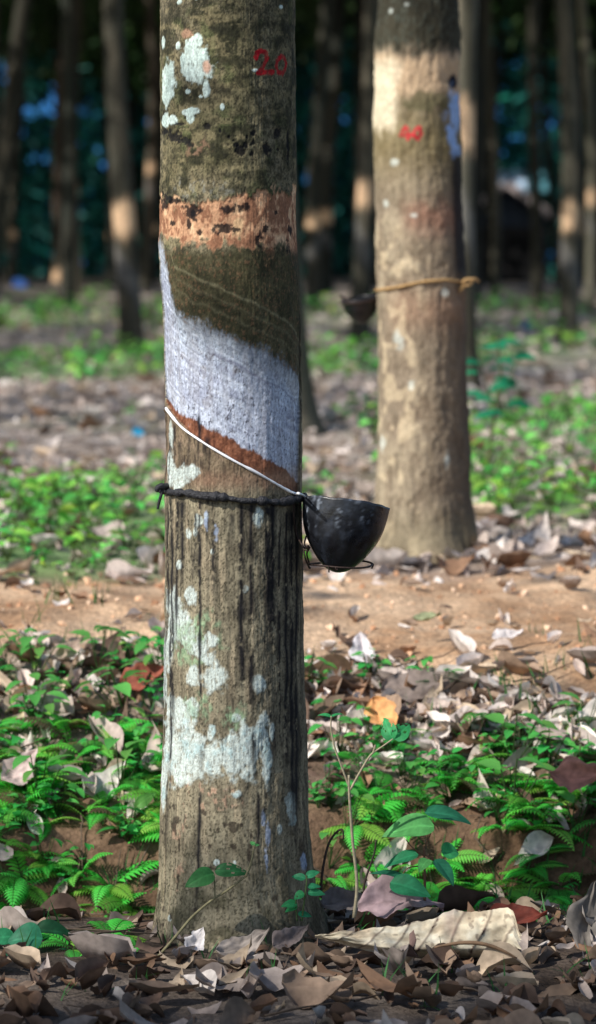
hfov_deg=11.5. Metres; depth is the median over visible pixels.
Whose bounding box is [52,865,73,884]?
herb
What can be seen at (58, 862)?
fern
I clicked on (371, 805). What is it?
fern
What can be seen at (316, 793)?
herb
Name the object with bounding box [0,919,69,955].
broadleaf plant
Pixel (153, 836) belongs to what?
fern
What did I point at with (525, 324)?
plastic scrap
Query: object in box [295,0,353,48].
rubber tree
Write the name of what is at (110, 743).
herb
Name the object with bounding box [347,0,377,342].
rubber tree
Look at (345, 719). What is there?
herb
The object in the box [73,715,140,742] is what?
fern
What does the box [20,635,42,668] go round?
herb
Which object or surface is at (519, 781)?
fern
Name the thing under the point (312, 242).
rubber tree
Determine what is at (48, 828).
fern
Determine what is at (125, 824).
herb
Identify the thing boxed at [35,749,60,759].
fern
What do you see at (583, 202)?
rubber tree
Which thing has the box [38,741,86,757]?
fern
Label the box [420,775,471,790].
fern
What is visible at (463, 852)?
fern
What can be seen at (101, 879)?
fern
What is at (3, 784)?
fern
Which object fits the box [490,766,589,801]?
fern
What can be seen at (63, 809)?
fern
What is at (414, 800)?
fern
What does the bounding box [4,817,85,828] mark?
fern
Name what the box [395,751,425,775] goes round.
herb
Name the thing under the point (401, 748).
herb
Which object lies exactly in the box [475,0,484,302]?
rubber tree
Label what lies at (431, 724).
fern
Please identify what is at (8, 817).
fern
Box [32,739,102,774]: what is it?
fern
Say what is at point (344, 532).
latex cup
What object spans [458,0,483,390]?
rubber tree
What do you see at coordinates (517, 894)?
fern
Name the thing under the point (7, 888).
fern
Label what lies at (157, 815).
fern
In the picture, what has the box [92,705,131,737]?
herb
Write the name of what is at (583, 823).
fern
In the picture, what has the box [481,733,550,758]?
fern
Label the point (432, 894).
fern
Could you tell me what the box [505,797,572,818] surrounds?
fern
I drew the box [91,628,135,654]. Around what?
herb
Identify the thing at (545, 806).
fern
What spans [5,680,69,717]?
herb
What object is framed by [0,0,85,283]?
rubber tree
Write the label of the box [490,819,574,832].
fern
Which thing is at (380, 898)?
dry leaf
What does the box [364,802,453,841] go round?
fern
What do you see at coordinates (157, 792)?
fern
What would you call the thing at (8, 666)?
herb
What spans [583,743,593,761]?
herb
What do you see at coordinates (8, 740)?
fern
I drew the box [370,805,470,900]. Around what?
broadleaf seedling
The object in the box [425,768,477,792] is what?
fern
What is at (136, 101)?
rubber tree
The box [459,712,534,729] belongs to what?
fern
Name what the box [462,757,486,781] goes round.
herb
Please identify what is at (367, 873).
twig
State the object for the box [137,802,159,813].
fern
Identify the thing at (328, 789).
herb
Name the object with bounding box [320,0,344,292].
rubber tree
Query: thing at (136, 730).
herb
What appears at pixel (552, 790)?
fern
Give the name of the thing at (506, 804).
fern
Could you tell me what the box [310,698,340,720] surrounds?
herb
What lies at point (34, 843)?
herb
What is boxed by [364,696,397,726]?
dry leaf
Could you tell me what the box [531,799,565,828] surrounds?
herb
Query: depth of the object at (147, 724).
4.79 m
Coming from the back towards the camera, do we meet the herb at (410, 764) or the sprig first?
the herb at (410, 764)
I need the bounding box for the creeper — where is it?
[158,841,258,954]
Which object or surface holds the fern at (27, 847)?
on the ground at (318, 619)
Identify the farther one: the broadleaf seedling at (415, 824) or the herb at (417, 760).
the herb at (417, 760)
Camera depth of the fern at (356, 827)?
4.55 m
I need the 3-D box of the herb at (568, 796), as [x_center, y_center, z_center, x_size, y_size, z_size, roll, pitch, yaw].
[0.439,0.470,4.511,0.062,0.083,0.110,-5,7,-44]
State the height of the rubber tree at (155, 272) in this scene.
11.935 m
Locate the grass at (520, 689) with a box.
[0,561,595,1010]
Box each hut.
[481,182,560,282]
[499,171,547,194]
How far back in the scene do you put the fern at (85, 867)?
4.47 m
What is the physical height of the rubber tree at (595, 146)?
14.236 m
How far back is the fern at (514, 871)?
4.47 m
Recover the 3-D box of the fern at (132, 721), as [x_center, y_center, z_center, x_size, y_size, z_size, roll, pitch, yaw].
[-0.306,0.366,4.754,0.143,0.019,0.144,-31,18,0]
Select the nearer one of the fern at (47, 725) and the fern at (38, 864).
the fern at (38, 864)
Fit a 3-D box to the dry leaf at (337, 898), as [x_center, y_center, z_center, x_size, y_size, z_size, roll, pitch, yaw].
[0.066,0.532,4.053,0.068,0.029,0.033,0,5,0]
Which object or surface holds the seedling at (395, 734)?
on the leaf litter at (518, 999)
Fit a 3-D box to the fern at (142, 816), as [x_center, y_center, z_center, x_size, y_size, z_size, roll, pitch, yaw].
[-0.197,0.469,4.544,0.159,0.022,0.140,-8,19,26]
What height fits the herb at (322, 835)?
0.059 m
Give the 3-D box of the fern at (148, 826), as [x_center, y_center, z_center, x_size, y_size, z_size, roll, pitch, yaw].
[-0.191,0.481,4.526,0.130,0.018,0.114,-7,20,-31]
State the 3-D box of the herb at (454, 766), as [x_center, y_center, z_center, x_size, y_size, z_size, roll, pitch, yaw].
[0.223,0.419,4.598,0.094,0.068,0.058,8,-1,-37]
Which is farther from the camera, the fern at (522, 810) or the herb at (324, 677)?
the herb at (324, 677)
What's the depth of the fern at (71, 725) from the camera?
4.77 m
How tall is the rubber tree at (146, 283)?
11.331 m
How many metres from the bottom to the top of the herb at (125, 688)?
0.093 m
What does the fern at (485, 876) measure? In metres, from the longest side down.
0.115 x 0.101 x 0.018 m
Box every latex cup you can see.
[302,494,389,572]
[341,295,376,323]
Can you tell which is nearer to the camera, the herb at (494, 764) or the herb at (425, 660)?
the herb at (494, 764)
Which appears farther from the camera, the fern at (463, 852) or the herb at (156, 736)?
the herb at (156, 736)
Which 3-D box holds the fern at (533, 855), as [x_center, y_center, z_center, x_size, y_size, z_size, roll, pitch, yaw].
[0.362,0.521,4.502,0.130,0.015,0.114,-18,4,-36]
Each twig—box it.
[320,828,343,890]
[363,840,376,891]
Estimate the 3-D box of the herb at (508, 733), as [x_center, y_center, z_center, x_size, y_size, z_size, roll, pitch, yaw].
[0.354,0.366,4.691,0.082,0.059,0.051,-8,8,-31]
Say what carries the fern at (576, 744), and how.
on the ground at (318, 619)
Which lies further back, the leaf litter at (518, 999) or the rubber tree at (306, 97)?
the rubber tree at (306, 97)
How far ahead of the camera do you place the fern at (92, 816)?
4.58 m
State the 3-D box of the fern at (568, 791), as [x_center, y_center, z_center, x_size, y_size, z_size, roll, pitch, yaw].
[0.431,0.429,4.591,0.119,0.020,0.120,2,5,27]
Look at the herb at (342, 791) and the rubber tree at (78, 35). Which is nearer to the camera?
the herb at (342, 791)
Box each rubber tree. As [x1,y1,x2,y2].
[0,0,31,244]
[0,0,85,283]
[0,0,143,189]
[2,30,12,278]
[29,84,146,122]
[32,0,160,281]
[50,39,62,286]
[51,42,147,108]
[56,0,77,306]
[74,0,85,295]
[80,21,159,273]
[82,7,159,278]
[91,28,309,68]
[101,35,138,159]
[102,0,149,353]
[105,128,116,286]
[140,0,158,289]
[152,0,332,952]
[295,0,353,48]
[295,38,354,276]
[296,32,353,103]
[296,192,327,435]
[304,0,333,307]
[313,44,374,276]
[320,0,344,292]
[344,0,539,285]
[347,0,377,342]
[349,0,373,296]
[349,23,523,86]
[373,0,478,562]
[373,180,376,286]
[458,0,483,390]
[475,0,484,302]
[482,6,518,212]
[484,0,501,297]
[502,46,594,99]
[511,0,595,48]
[519,0,559,284]
[528,0,543,311]
[538,0,594,279]
[553,0,581,342]
[577,0,595,303]
[583,80,586,175]
[595,34,595,281]
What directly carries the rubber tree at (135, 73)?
on the ground at (318, 619)
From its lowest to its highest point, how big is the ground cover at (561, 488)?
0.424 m
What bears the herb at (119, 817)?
on the ground at (318, 619)
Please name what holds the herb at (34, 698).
on the ground at (318, 619)
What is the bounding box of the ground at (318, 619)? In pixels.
[0,263,595,1023]
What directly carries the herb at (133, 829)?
on the ground at (318, 619)
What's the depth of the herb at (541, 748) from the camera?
4.64 m
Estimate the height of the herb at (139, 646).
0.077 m
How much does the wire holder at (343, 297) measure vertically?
0.035 m
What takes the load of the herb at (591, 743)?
on the ground at (318, 619)
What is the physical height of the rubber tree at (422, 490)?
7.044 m
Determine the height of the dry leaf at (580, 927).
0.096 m
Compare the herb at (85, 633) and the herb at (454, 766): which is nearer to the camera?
the herb at (454, 766)
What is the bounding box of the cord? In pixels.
[155,483,307,508]
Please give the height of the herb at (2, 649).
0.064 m
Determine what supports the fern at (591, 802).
on the ground at (318, 619)
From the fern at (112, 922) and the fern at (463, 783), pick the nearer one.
the fern at (112, 922)
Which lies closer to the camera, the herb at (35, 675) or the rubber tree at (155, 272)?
the herb at (35, 675)
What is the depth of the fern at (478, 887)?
4.47 m
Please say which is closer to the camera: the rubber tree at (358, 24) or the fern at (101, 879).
the fern at (101, 879)
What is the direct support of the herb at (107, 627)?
on the ground at (318, 619)
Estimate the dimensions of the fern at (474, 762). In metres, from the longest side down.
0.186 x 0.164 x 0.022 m
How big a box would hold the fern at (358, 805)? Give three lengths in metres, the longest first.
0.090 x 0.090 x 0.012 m
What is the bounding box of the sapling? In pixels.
[466,339,537,471]
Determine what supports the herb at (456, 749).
on the ground at (318, 619)
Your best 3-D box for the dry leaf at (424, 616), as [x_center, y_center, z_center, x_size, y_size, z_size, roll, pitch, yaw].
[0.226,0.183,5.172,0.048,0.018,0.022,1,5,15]
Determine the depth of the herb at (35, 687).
4.86 m
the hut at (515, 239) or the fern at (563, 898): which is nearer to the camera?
the fern at (563, 898)
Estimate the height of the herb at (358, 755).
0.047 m
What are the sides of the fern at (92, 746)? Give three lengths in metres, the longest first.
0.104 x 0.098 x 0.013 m
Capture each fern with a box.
[0,716,24,727]
[0,719,54,732]
[0,737,51,776]
[0,751,16,758]
[0,762,60,780]
[0,775,78,791]
[0,783,61,842]
[0,785,55,821]
[0,800,39,837]
[0,838,70,862]
[0,849,48,906]
[0,861,66,906]
[0,870,26,883]
[0,880,34,897]
[4,787,58,827]
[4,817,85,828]
[6,785,37,809]
[8,760,95,789]
[10,851,84,878]
[15,713,76,759]
[15,778,58,797]
[19,791,85,818]
[26,851,78,877]
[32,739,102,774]
[34,719,88,744]
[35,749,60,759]
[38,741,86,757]
[38,933,81,956]
[44,716,94,728]
[44,778,95,789]
[50,852,112,896]
[51,790,128,828]
[64,744,100,764]
[66,918,145,946]
[70,860,158,908]
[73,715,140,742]
[77,784,132,814]
[79,869,128,903]
[83,806,157,840]
[83,886,154,915]
[86,718,148,759]
[93,769,159,793]
[96,742,145,768]
[98,762,143,791]
[105,892,146,916]
[117,779,160,817]
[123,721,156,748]
[124,732,162,775]
[126,762,159,782]
[128,815,159,842]
[131,736,149,750]
[131,809,159,839]
[132,750,158,758]
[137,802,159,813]
[137,822,159,836]
[142,714,163,719]
[144,779,160,785]
[146,725,162,763]
[146,810,159,826]
[315,875,366,889]
[319,792,417,854]
[332,751,384,763]
[335,776,399,817]
[335,840,387,889]
[340,771,405,821]
[341,800,388,817]
[357,729,431,752]
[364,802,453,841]
[370,781,432,803]
[373,864,416,877]
[389,794,455,824]
[402,760,504,769]
[402,897,447,911]
[403,882,439,909]
[406,838,491,884]
[408,722,433,738]
[412,858,471,874]
[418,876,495,889]
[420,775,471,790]
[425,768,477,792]
[427,889,480,911]
[429,774,501,804]
[436,753,511,765]
[447,764,506,788]
[457,879,529,891]
[458,725,510,749]
[458,873,493,898]
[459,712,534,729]
[464,897,495,911]
[465,796,556,810]
[470,782,497,789]
[471,801,566,837]
[474,785,545,819]
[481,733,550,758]
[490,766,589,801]
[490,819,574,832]
[497,778,552,786]
[499,869,578,908]
[502,806,591,850]
[503,860,567,880]
[504,844,574,869]
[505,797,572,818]
[505,803,554,825]
[511,780,551,788]
[511,889,567,910]
[526,783,561,797]
[529,779,595,800]
[531,782,595,796]
[531,872,595,888]
[536,788,584,800]
[548,740,583,746]
[551,896,571,905]
[554,703,594,741]
[555,785,595,796]
[566,819,595,838]
[567,749,593,754]
[573,793,595,807]
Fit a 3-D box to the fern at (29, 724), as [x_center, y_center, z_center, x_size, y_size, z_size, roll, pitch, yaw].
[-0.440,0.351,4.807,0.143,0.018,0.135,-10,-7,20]
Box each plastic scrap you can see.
[12,278,28,287]
[132,427,145,435]
[521,321,533,330]
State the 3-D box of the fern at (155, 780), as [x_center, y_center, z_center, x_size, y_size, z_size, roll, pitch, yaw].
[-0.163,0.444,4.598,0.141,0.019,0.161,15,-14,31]
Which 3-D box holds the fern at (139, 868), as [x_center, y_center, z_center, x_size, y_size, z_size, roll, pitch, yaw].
[-0.277,0.557,4.497,0.155,0.020,0.165,4,25,43]
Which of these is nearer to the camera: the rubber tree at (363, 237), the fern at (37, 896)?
the fern at (37, 896)
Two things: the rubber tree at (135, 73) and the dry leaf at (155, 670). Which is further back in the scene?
the rubber tree at (135, 73)
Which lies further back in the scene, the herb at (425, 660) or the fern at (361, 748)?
the herb at (425, 660)
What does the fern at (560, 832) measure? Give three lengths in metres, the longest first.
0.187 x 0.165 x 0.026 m
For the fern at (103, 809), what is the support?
on the ground at (318, 619)
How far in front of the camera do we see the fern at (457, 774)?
4.61 m
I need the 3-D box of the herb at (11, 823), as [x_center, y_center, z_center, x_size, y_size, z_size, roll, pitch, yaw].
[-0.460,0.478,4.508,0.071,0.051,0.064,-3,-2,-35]
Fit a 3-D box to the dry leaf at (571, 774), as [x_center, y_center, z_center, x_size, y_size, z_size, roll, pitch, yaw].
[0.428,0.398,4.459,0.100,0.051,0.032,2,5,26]
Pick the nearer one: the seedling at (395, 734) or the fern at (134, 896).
the seedling at (395, 734)
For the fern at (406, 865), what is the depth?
4.50 m
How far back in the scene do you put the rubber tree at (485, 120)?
71.81 m
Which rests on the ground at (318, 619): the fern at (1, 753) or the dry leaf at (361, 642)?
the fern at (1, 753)
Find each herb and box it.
[0,628,37,660]
[0,634,35,664]
[0,651,21,673]
[0,721,10,740]
[0,808,20,835]
[2,733,24,756]
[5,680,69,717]
[6,791,44,824]
[8,692,41,728]
[8,754,61,792]
[13,754,89,805]
[14,686,60,713]
[20,634,78,681]
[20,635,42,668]
[26,832,64,863]
[28,689,68,734]
[29,672,70,691]
[36,782,85,816]
[44,665,73,686]
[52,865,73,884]
[65,840,93,864]
[69,627,133,674]
[73,666,146,716]
[77,735,106,761]
[78,684,107,701]
[87,625,135,647]
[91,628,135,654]
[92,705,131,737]
[93,672,135,704]
[96,806,142,837]
[103,647,134,674]
[104,737,161,791]
[104,806,147,841]
[114,811,141,836]
[119,656,159,668]
[123,723,144,747]
[125,631,154,654]
[125,750,155,773]
[133,626,162,651]
[134,638,163,678]
[135,675,163,706]
[141,639,163,676]
[147,675,163,693]
[153,732,162,756]
[304,657,336,682]
[305,670,331,687]
[308,716,369,757]
[308,780,324,807]
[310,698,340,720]
[310,761,360,798]
[313,782,344,808]
[319,832,362,868]
[334,788,374,827]
[341,670,367,675]
[343,752,381,781]
[348,702,382,734]
[351,648,390,677]
[365,730,413,765]
[367,725,383,749]
[371,730,399,750]
[385,753,430,788]
[392,745,426,775]
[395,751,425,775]
[404,655,432,670]
[406,761,432,793]
[409,786,447,810]
[423,760,461,802]
[425,747,462,780]
[427,666,463,681]
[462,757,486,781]
[468,713,491,734]
[473,788,503,810]
[476,756,554,816]
[478,730,505,752]
[484,713,558,770]
[484,790,519,821]
[496,722,537,753]
[526,728,550,751]
[528,726,576,765]
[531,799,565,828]
[553,692,595,726]
[555,744,589,768]
[555,790,595,845]
[562,733,595,756]
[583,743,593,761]
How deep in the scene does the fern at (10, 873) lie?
4.48 m
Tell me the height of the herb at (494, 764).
0.099 m
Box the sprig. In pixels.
[281,870,324,920]
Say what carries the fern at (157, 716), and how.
on the ground at (318, 619)
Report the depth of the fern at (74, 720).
4.79 m
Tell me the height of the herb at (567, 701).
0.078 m
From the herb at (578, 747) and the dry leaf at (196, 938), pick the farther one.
the herb at (578, 747)
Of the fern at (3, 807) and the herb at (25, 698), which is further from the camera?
the herb at (25, 698)
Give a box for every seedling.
[317,713,410,917]
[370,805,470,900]
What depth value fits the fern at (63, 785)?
4.61 m
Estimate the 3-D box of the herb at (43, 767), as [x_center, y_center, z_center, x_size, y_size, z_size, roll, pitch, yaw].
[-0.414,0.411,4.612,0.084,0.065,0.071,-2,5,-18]
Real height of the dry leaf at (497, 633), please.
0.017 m
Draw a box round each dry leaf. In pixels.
[1,748,37,784]
[28,689,73,719]
[50,636,83,659]
[119,662,163,690]
[184,927,204,950]
[216,927,269,955]
[272,924,308,948]
[315,908,521,960]
[321,886,362,910]
[348,632,375,662]
[358,875,443,918]
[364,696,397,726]
[381,669,469,702]
[413,611,440,620]
[449,705,494,723]
[489,903,546,924]
[492,628,522,638]
[515,721,566,739]
[549,756,595,792]
[566,881,595,947]
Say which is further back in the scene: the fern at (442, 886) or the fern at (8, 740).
the fern at (8, 740)
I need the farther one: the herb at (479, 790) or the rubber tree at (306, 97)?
the rubber tree at (306, 97)
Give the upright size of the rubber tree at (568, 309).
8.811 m
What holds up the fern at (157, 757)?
on the ground at (318, 619)
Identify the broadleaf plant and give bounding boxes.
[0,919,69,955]
[133,792,155,818]
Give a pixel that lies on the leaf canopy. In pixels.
(308, 9)
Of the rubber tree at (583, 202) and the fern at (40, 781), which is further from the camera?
the rubber tree at (583, 202)
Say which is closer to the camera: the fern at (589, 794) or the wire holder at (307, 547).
the wire holder at (307, 547)
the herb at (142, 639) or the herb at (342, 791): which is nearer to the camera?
the herb at (342, 791)
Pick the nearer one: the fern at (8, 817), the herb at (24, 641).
the fern at (8, 817)
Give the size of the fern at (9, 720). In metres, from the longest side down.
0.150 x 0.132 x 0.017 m
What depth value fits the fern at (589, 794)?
4.57 m
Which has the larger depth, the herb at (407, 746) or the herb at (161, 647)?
the herb at (161, 647)
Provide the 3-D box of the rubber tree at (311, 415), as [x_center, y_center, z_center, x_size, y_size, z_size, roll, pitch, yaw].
[0.182,-4.590,10.656,4.496,9.125,4.806,0,5,0]
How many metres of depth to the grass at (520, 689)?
4.60 m
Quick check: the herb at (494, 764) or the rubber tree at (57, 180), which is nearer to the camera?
the herb at (494, 764)
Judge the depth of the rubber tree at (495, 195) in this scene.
44.66 m
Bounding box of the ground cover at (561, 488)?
[0,284,595,585]
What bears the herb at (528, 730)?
on the ground at (318, 619)
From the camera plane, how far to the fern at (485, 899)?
4.37 m
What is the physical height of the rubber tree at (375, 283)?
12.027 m
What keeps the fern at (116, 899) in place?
on the ground at (318, 619)
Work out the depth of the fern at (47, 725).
4.74 m
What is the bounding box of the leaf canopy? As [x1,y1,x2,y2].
[0,0,595,128]
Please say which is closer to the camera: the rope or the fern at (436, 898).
the fern at (436, 898)
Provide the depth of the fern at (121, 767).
4.63 m
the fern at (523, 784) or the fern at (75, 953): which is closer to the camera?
the fern at (75, 953)
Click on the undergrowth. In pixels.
(35, 224)
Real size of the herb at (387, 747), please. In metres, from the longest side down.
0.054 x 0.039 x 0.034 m
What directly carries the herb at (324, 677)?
on the ground at (318, 619)
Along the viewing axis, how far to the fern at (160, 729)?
4.75 m
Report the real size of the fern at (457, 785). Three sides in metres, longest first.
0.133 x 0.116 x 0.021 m
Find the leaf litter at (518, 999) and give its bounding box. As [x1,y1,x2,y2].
[0,297,595,1023]
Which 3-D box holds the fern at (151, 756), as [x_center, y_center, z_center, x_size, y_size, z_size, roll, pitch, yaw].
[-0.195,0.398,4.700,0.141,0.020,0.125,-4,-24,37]
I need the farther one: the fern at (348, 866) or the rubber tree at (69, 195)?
the rubber tree at (69, 195)
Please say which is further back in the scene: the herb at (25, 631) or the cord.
the herb at (25, 631)
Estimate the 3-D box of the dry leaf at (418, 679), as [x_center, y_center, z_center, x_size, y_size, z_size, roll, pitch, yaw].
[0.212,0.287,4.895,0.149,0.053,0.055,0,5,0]
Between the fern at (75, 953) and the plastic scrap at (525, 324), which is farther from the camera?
the plastic scrap at (525, 324)
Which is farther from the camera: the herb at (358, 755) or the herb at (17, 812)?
the herb at (358, 755)
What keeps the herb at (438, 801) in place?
on the ground at (318, 619)
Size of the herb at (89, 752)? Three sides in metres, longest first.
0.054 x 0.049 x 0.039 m
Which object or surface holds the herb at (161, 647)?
on the ground at (318, 619)
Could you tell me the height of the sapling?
0.391 m
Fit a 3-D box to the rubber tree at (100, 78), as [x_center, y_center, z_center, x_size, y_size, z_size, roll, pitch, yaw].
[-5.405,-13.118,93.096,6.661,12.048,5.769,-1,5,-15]
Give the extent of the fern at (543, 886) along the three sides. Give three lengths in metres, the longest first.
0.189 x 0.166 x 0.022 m
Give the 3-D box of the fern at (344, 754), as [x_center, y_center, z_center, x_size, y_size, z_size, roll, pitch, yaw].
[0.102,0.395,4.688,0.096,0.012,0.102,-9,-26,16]
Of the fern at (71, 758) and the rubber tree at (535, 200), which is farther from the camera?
the rubber tree at (535, 200)
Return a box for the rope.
[374,278,479,291]
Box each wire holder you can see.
[293,503,373,571]
[340,292,376,303]
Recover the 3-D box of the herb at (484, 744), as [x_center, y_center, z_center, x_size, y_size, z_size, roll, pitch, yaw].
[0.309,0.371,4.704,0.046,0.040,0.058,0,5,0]
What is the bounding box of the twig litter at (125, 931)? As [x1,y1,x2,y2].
[0,640,595,1023]
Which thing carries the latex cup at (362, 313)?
hanging from the wire holder at (343, 297)
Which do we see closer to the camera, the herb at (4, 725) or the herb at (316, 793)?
the herb at (316, 793)
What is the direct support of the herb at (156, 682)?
on the ground at (318, 619)
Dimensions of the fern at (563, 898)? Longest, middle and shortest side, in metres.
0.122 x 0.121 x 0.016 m
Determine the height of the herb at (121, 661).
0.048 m
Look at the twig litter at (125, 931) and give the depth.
4.50 m
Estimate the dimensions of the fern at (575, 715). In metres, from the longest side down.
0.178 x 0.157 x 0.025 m
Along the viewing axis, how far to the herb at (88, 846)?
4.50 m
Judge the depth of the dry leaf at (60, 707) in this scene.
4.82 m
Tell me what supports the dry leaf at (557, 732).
on the leaf litter at (518, 999)
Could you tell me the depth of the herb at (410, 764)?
4.60 m
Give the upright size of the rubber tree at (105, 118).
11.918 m
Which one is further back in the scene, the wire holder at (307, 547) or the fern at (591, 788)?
the fern at (591, 788)
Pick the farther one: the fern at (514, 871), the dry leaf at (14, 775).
the dry leaf at (14, 775)
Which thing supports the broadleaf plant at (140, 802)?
on the ground at (318, 619)
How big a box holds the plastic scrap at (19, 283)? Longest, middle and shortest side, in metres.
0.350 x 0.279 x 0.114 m
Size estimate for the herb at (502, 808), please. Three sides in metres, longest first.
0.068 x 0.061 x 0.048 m
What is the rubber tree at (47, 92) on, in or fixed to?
on the ground at (318, 619)
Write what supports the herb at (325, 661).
on the ground at (318, 619)
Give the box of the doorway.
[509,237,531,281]
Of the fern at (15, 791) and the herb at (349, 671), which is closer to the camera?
the fern at (15, 791)
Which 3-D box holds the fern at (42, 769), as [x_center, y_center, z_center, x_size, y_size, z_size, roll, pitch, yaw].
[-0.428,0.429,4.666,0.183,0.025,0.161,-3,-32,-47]
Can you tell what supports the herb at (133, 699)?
on the ground at (318, 619)
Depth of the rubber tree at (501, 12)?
62.53 m
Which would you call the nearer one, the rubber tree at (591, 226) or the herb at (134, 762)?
the herb at (134, 762)
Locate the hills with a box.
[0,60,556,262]
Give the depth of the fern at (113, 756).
4.71 m
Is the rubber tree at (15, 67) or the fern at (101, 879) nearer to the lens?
the fern at (101, 879)
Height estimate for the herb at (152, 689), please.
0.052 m
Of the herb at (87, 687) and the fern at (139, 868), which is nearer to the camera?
the fern at (139, 868)
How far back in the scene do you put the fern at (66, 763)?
4.63 m
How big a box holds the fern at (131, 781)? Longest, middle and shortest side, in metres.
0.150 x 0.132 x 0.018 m
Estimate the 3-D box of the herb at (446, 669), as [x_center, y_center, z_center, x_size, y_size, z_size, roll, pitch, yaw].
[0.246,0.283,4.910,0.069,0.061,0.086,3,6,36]
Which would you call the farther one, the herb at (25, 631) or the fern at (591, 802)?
the herb at (25, 631)
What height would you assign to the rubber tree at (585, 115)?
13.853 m
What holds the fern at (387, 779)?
on the ground at (318, 619)
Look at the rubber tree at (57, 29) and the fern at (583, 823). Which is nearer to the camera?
the fern at (583, 823)
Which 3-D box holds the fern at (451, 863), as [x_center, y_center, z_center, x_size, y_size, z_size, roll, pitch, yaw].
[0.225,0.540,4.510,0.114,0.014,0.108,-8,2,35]
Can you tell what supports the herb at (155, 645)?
on the ground at (318, 619)
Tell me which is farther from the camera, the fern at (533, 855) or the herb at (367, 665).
the herb at (367, 665)
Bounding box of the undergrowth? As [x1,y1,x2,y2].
[0,19,594,278]
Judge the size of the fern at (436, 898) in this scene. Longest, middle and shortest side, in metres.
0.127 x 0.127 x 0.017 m
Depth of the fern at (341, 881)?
4.47 m
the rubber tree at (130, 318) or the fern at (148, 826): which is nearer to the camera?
the fern at (148, 826)
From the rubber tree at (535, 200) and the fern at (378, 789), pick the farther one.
the rubber tree at (535, 200)
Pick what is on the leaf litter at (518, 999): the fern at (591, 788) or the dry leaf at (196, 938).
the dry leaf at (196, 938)
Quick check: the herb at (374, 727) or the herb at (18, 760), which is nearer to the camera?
the herb at (18, 760)
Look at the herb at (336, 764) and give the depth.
4.58 m
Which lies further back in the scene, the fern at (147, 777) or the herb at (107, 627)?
the herb at (107, 627)
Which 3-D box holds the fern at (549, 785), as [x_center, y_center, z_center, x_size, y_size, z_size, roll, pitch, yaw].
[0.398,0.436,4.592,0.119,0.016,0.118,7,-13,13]
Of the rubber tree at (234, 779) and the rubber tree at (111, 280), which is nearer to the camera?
the rubber tree at (234, 779)
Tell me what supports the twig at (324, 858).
on the leaf litter at (518, 999)
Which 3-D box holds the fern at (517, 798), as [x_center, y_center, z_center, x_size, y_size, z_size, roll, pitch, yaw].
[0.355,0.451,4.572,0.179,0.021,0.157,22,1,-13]
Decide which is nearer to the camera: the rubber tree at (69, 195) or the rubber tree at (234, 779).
the rubber tree at (234, 779)
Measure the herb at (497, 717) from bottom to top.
0.096 m
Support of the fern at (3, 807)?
on the ground at (318, 619)
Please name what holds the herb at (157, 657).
on the ground at (318, 619)
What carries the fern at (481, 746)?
on the ground at (318, 619)
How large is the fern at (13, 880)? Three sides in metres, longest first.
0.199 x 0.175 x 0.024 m
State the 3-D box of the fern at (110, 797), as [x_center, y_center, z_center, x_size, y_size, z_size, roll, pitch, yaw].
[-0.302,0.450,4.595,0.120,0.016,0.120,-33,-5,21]
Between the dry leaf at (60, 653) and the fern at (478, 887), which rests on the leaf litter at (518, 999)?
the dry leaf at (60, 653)
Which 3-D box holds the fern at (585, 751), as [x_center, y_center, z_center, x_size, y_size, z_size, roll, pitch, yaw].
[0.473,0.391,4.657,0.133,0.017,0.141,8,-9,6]
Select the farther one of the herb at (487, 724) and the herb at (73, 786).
the herb at (487, 724)
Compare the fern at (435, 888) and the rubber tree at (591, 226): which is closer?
the fern at (435, 888)
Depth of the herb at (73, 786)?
4.56 m
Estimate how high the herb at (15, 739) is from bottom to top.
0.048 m
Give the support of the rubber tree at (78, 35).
on the ground at (318, 619)
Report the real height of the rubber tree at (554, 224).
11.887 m
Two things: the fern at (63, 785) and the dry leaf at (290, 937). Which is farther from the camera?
the fern at (63, 785)
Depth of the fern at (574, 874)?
4.45 m
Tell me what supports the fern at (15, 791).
on the ground at (318, 619)
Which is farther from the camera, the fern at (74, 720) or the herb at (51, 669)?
the herb at (51, 669)
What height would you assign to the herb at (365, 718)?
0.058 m
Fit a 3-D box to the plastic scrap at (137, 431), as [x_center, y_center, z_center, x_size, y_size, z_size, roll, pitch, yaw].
[-0.557,-0.278,10.300,0.050,0.016,0.040,-2,34,-23]
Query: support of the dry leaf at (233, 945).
on the ground at (318, 619)
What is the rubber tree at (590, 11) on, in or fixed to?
on the ground at (318, 619)
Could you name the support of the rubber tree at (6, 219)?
on the ground at (318, 619)
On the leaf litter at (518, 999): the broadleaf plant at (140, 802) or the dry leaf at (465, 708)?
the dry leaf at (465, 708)
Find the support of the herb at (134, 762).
on the ground at (318, 619)
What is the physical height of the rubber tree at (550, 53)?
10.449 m

